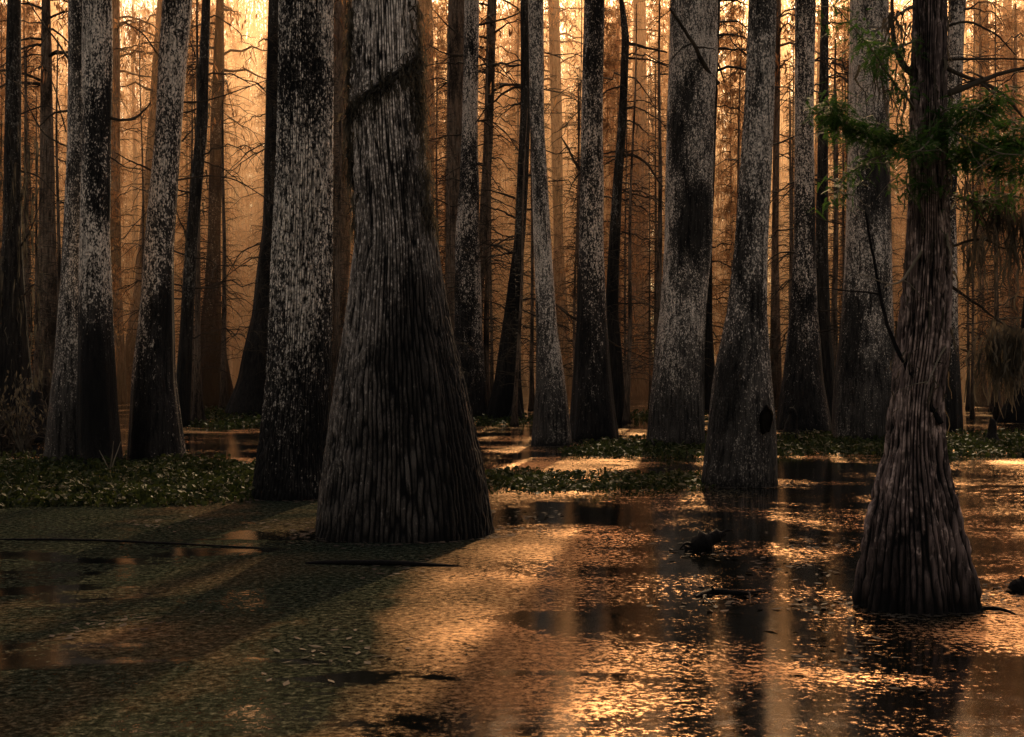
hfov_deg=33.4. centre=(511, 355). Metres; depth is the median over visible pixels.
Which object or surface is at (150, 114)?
cypress tree
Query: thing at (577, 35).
cypress
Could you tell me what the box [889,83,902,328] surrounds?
young cypress
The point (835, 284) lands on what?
young cypress
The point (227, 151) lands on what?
cypress
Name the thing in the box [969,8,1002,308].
cypress
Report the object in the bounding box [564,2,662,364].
cypress
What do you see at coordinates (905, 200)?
cypress
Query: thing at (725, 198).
cypress
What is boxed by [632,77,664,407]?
young cypress
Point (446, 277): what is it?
young cypress
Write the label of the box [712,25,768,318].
cypress
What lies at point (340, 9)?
cypress tree
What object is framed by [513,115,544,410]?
young cypress
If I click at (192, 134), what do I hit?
young cypress
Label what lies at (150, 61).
cypress
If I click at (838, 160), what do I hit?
cypress
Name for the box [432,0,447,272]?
cypress
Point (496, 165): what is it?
cypress
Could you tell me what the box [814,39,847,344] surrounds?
young cypress
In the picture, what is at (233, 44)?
cypress
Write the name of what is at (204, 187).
cypress
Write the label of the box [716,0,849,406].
cypress tree
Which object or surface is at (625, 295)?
young cypress
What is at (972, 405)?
young cypress
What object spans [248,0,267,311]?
young cypress
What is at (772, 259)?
young cypress
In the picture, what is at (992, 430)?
cypress knee
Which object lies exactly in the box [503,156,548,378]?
cypress
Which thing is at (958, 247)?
cypress
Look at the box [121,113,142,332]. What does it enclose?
cypress
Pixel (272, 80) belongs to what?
young cypress
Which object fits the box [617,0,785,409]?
cypress tree
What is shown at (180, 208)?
cypress
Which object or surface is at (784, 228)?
cypress
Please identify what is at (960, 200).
cypress
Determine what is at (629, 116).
cypress
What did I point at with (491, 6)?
cypress tree
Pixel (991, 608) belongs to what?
floating branch
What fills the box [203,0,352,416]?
cypress tree
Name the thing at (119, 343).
cypress tree
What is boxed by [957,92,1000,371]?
cypress
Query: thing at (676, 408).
cypress tree
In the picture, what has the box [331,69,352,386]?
young cypress
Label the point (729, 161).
cypress
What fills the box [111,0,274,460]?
cypress tree
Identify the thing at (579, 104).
young cypress
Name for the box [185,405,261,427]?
floating plants
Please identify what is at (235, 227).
cypress
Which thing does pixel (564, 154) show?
cypress
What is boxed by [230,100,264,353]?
cypress
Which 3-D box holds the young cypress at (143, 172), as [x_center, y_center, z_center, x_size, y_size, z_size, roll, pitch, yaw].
[-13.327,-5.059,61.673,2.414,14.569,2.046,0,0,15]
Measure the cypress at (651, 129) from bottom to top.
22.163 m
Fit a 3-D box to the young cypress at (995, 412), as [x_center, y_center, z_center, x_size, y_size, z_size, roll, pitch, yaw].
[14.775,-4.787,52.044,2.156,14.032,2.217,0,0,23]
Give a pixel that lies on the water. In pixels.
(582, 632)
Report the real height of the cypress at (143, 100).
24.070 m
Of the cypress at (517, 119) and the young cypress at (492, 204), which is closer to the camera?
the young cypress at (492, 204)
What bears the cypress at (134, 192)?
on the water
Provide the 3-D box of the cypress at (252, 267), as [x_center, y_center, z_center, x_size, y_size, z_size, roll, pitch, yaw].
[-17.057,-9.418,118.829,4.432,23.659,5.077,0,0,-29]
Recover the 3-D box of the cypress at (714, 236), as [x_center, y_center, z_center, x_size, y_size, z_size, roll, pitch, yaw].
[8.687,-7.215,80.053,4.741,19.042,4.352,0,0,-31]
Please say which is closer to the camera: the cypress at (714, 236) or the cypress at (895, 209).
the cypress at (714, 236)
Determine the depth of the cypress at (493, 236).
100.33 m
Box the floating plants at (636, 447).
[558,433,706,458]
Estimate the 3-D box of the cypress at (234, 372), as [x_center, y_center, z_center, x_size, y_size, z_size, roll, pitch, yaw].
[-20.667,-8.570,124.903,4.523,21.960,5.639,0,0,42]
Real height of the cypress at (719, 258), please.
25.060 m
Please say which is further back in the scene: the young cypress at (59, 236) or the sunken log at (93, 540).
the young cypress at (59, 236)
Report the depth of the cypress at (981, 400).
67.07 m
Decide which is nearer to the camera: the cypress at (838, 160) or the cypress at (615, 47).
the cypress at (615, 47)
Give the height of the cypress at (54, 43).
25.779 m
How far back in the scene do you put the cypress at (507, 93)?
107.74 m
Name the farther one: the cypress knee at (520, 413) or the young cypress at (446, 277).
the cypress knee at (520, 413)
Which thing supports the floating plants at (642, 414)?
on the water
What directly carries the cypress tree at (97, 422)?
on the water
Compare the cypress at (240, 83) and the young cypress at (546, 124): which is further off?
the cypress at (240, 83)
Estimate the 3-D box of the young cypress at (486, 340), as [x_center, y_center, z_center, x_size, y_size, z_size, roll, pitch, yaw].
[-0.923,-4.019,54.847,2.142,12.443,2.334,0,0,23]
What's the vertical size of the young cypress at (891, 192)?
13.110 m
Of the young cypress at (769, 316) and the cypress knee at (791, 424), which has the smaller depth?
the cypress knee at (791, 424)
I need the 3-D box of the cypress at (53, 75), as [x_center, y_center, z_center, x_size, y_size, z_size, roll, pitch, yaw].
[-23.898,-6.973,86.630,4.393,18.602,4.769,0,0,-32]
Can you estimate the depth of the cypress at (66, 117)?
100.62 m
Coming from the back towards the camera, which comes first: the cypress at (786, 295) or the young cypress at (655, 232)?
the cypress at (786, 295)
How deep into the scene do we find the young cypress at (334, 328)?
63.15 m
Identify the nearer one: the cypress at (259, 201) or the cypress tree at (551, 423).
the cypress tree at (551, 423)
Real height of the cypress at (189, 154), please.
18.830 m
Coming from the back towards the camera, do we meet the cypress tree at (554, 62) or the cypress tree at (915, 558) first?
the cypress tree at (554, 62)
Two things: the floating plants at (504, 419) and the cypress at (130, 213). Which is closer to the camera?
the floating plants at (504, 419)
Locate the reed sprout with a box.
[99,441,120,467]
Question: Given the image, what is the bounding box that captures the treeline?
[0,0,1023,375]
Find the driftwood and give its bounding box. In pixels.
[680,528,732,551]
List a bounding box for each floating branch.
[696,584,761,604]
[978,606,1016,614]
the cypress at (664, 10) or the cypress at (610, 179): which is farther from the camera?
the cypress at (610, 179)
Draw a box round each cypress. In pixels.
[0,0,66,371]
[0,1,65,341]
[0,2,33,288]
[0,5,56,325]
[0,10,56,345]
[1,57,53,395]
[2,2,40,313]
[21,37,66,340]
[21,48,56,368]
[21,92,62,389]
[22,3,65,241]
[29,37,67,378]
[36,18,67,219]
[52,59,123,253]
[53,19,67,234]
[64,20,144,376]
[114,14,177,376]
[120,5,180,361]
[120,57,141,334]
[120,106,130,335]
[120,106,132,320]
[121,2,178,346]
[121,5,185,338]
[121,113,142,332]
[121,131,141,340]
[174,0,221,357]
[174,0,238,422]
[174,1,233,358]
[174,6,256,365]
[174,10,231,354]
[174,12,223,413]
[174,34,245,350]
[174,45,231,395]
[174,151,183,370]
[175,9,241,362]
[175,117,243,347]
[176,3,255,361]
[194,64,252,407]
[202,1,257,369]
[221,42,261,384]
[221,91,258,382]
[227,33,261,358]
[230,31,266,362]
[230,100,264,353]
[236,0,278,368]
[240,53,265,342]
[240,92,264,296]
[243,32,267,302]
[247,30,277,382]
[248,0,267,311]
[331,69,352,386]
[331,78,353,394]
[426,3,483,335]
[426,52,446,278]
[429,98,497,389]
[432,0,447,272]
[433,10,446,243]
[434,15,444,281]
[434,74,444,279]
[439,8,530,353]
[441,6,528,364]
[451,36,510,403]
[471,108,535,425]
[478,0,506,324]
[478,13,512,391]
[478,30,506,329]
[478,35,505,366]
[479,6,525,358]
[479,73,508,378]
[482,6,553,394]
[483,2,552,358]
[489,0,553,382]
[489,1,551,351]
[494,28,534,356]
[499,20,571,389]
[503,21,572,414]
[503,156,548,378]
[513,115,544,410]
[521,9,583,344]
[522,98,554,379]
[523,12,572,382]
[548,3,624,335]
[548,66,581,385]
[554,0,651,377]
[555,0,582,368]
[555,66,581,376]
[563,13,607,349]
[563,81,580,348]
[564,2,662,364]
[565,15,608,297]
[566,1,653,370]
[566,13,628,358]
[571,1,648,342]
[571,33,631,354]
[603,4,663,422]
[606,85,650,391]
[608,7,662,344]
[621,7,668,352]
[622,1,667,350]
[622,70,648,297]
[626,0,669,380]
[627,4,718,338]
[632,62,666,355]
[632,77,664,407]
[634,1,669,359]
[652,50,736,352]
[657,92,724,354]
[664,61,728,388]
[712,2,770,354]
[712,3,747,359]
[712,3,769,351]
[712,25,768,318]
[712,92,725,347]
[712,183,724,343]
[713,120,769,349]
[715,7,788,349]
[715,83,769,304]
[716,80,789,388]
[767,0,794,357]
[767,25,791,376]
[767,66,794,377]
[767,84,790,356]
[767,90,793,348]
[767,124,788,337]
[767,164,787,350]
[768,99,794,386]
[768,105,788,369]
[770,13,815,362]
[779,5,845,370]
[793,4,900,334]
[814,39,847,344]
[828,0,849,340]
[828,5,847,336]
[828,17,849,317]
[828,28,847,325]
[828,52,848,342]
[828,88,845,367]
[829,53,848,351]
[889,1,910,332]
[889,3,906,326]
[889,3,910,319]
[889,3,912,318]
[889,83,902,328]
[893,74,909,313]
[894,40,964,359]
[897,181,966,311]
[948,11,970,384]
[956,0,1008,355]
[956,2,994,360]
[956,39,993,407]
[956,46,970,390]
[957,0,997,418]
[957,0,1015,405]
[957,90,999,359]
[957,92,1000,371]
[957,176,966,381]
[958,3,1023,403]
[958,12,999,348]
[962,0,1022,420]
[962,4,1023,343]
[965,98,1017,411]
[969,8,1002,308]
[976,82,1020,413]
[998,6,1023,324]
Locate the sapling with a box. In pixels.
[0,361,46,451]
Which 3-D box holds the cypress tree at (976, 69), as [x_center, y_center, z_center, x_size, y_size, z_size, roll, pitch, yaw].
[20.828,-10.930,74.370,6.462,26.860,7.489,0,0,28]
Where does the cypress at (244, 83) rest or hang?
on the water
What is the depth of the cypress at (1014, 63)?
70.47 m
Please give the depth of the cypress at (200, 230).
100.84 m
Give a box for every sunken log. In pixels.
[0,538,293,549]
[305,560,464,566]
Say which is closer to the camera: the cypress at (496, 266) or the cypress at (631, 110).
the cypress at (631, 110)
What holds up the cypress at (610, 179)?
on the water
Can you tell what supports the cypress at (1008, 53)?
on the water
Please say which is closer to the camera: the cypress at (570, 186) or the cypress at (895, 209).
the cypress at (895, 209)
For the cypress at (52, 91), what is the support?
on the water
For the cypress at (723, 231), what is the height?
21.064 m
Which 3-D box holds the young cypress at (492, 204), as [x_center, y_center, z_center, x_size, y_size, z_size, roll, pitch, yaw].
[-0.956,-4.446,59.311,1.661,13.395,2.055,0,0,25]
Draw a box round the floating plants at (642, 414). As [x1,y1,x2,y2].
[630,408,707,422]
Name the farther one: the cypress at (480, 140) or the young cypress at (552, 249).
the cypress at (480, 140)
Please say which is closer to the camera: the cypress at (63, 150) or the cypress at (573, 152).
the cypress at (63, 150)
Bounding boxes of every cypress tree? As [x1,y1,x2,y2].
[0,0,60,436]
[0,0,123,411]
[3,0,81,464]
[31,0,191,403]
[76,0,150,467]
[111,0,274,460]
[111,0,276,426]
[114,0,265,405]
[120,0,257,402]
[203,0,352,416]
[250,0,333,500]
[265,0,352,406]
[315,0,494,542]
[418,0,519,276]
[425,0,534,365]
[425,0,606,334]
[426,0,530,417]
[458,0,607,419]
[493,0,637,400]
[528,0,571,445]
[545,0,668,422]
[555,0,653,439]
[570,0,734,397]
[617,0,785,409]
[647,0,719,447]
[701,0,794,487]
[713,0,848,430]
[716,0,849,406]
[767,0,899,422]
[784,0,1023,615]
[832,0,895,440]
[891,0,1023,426]
[907,0,1023,399]
[958,33,1023,422]
[960,0,1023,393]
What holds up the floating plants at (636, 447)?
on the water
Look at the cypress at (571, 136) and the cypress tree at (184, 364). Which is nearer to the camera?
the cypress tree at (184, 364)
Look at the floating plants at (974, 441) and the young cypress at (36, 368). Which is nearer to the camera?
the floating plants at (974, 441)
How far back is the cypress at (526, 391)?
85.69 m
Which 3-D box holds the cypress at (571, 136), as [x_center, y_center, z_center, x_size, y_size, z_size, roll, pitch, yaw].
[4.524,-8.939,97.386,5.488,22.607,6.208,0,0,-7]
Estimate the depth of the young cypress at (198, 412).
50.49 m
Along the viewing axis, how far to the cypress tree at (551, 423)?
37.73 m
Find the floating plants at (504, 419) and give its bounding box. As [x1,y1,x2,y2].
[473,412,533,426]
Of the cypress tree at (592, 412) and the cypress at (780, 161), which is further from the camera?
the cypress at (780, 161)
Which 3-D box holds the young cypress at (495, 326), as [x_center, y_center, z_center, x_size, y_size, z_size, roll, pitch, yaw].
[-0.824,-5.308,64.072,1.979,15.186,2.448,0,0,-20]
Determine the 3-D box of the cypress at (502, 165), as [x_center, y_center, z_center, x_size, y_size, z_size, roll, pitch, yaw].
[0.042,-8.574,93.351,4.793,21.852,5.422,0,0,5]
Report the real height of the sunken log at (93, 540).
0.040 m
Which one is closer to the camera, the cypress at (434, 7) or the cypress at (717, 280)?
the cypress at (434, 7)
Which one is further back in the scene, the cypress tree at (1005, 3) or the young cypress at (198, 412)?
the cypress tree at (1005, 3)
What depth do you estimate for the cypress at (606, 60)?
62.30 m
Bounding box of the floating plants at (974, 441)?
[777,428,1023,457]
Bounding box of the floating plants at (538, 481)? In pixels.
[484,465,715,494]
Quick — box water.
[0,358,1023,736]
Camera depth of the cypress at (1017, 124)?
94.28 m
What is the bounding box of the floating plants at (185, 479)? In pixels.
[0,450,255,507]
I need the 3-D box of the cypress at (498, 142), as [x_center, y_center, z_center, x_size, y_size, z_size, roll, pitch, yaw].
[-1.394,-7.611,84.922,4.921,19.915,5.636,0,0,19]
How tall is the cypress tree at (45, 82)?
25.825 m
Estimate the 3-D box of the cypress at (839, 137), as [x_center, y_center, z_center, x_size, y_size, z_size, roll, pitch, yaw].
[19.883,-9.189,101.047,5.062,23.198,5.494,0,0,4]
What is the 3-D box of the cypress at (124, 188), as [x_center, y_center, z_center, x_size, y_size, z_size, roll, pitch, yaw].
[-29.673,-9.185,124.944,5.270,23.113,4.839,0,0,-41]
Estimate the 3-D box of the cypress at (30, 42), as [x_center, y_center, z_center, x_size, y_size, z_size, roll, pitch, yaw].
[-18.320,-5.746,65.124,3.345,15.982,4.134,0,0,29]
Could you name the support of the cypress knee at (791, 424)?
on the water
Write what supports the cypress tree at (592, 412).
on the water
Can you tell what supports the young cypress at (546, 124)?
on the water
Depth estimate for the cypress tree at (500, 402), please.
53.54 m
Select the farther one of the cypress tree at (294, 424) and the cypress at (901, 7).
the cypress at (901, 7)
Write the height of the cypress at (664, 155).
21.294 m
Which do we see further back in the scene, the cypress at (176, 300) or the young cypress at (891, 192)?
the cypress at (176, 300)
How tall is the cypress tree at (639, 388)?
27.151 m
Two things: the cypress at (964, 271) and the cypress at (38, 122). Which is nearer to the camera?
the cypress at (38, 122)
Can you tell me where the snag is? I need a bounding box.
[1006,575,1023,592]
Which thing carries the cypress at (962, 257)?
on the water
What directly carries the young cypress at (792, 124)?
on the water
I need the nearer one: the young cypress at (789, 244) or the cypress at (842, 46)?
the young cypress at (789, 244)
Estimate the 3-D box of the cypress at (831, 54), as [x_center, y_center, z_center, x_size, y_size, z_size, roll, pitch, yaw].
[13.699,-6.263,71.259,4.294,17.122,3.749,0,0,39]
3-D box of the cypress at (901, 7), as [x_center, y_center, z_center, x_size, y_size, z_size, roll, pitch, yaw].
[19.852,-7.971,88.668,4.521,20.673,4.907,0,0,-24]
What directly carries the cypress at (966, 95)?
on the water
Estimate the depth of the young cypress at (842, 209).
61.46 m
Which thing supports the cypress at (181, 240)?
on the water
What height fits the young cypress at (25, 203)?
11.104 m
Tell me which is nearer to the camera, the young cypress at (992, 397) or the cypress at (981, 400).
the young cypress at (992, 397)
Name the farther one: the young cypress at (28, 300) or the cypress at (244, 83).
the cypress at (244, 83)
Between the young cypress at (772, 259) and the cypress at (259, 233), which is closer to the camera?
the young cypress at (772, 259)
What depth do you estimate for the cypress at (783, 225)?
138.80 m
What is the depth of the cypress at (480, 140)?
95.41 m
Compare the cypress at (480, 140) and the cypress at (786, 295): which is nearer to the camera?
the cypress at (480, 140)
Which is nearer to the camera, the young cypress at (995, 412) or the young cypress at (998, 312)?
the young cypress at (995, 412)
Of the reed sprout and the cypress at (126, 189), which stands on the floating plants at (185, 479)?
the reed sprout
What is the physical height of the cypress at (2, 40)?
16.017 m
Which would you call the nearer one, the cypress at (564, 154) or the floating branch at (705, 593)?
the floating branch at (705, 593)
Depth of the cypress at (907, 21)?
81.86 m
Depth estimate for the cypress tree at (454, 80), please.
56.73 m
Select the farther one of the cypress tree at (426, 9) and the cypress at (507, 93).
the cypress at (507, 93)
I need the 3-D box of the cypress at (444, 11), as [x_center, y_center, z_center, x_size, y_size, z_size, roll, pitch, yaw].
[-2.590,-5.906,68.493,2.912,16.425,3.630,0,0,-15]
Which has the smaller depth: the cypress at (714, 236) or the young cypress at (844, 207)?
the young cypress at (844, 207)
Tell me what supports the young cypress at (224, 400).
on the water
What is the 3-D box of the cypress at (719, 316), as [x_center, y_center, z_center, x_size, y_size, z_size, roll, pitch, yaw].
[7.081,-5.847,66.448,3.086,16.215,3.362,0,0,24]
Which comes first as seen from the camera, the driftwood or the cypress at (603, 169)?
the driftwood
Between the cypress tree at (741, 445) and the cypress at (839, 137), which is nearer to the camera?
the cypress tree at (741, 445)
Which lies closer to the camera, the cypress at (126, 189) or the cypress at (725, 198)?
the cypress at (725, 198)
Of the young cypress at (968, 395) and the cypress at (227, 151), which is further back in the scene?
the cypress at (227, 151)
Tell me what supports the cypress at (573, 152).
on the water
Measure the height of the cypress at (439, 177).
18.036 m
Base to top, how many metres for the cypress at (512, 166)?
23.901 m
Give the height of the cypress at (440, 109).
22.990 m
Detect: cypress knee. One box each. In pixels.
[24,390,47,441]
[508,392,524,418]
[780,407,800,439]
[984,418,999,444]
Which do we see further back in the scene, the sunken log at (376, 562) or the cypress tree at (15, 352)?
the cypress tree at (15, 352)
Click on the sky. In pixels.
(126, 1)
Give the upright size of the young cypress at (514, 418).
9.209 m
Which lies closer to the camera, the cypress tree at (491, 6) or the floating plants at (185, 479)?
the floating plants at (185, 479)
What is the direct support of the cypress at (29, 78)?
on the water
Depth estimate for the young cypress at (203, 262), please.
61.98 m
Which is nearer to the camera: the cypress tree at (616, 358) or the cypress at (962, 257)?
the cypress tree at (616, 358)
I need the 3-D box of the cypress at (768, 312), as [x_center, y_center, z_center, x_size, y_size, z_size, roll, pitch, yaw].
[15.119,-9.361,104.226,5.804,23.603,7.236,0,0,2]
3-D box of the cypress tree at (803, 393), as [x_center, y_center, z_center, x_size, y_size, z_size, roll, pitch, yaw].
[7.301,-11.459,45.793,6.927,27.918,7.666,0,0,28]
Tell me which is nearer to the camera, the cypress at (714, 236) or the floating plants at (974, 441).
the floating plants at (974, 441)
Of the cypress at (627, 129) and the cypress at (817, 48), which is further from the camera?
the cypress at (627, 129)
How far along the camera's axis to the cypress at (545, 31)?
124.51 m
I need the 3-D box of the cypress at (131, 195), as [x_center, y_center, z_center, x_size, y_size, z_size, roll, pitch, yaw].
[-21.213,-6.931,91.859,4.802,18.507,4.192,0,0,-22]
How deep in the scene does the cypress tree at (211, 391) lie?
67.77 m
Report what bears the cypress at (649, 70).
on the water
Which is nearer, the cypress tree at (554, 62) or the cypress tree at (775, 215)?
the cypress tree at (775, 215)
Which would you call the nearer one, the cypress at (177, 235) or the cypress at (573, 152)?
the cypress at (177, 235)
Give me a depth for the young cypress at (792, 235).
53.44 m
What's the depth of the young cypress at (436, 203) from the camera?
60.27 m
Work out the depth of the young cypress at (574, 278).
53.70 m
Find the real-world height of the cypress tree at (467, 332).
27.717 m
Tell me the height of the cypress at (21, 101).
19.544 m
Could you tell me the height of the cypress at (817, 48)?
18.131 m
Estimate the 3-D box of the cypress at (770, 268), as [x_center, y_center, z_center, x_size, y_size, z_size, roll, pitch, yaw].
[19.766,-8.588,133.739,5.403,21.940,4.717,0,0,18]
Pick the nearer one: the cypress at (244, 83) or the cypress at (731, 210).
the cypress at (731, 210)
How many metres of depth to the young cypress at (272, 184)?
55.73 m
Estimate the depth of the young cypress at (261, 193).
63.67 m
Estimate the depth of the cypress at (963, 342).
91.00 m
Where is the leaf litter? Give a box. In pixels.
[17,429,1023,703]
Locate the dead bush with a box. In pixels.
[0,376,49,448]
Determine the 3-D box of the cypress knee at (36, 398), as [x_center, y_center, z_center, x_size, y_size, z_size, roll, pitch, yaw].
[-10.985,1.450,39.575,0.916,1.310,0.902,0,0,0]
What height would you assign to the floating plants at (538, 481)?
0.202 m
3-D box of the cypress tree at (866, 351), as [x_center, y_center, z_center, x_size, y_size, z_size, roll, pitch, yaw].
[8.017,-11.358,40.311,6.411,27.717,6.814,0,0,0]
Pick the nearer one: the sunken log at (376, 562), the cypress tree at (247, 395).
the sunken log at (376, 562)
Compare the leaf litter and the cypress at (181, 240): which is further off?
the cypress at (181, 240)
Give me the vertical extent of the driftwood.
0.326 m
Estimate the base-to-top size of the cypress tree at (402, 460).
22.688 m
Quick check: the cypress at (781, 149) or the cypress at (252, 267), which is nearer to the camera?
the cypress at (781, 149)
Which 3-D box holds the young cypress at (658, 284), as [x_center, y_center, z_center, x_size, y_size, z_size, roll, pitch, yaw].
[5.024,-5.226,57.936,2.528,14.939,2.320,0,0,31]
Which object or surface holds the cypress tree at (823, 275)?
on the water
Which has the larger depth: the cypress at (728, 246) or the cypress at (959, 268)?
the cypress at (959, 268)
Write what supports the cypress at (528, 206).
on the water
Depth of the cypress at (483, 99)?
114.52 m
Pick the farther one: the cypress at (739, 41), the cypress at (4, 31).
the cypress at (739, 41)
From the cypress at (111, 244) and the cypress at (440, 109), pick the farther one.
the cypress at (440, 109)
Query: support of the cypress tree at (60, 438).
on the water
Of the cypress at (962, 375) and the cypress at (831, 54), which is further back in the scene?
the cypress at (962, 375)
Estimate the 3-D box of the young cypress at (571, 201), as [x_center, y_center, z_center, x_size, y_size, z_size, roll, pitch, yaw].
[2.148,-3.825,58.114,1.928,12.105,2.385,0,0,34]
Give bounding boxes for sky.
[2,0,1017,356]
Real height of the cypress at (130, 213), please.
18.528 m
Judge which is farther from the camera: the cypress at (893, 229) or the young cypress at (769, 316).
the cypress at (893, 229)
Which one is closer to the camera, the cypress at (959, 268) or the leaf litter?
the leaf litter
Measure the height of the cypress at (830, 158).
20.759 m
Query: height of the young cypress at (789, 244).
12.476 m
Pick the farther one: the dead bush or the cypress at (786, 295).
the cypress at (786, 295)
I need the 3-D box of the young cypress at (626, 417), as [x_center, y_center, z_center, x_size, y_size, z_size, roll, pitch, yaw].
[3.368,-4.088,50.476,2.686,12.586,2.612,0,0,20]
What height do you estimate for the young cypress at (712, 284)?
13.758 m
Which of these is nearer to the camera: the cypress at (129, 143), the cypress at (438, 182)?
the cypress at (438, 182)
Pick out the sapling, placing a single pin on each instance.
(20, 416)
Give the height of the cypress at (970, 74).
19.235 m
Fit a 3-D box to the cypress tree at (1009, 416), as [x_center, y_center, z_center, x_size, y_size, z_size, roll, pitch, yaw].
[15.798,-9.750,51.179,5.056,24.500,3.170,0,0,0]
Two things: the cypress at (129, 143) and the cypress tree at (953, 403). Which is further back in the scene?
the cypress at (129, 143)

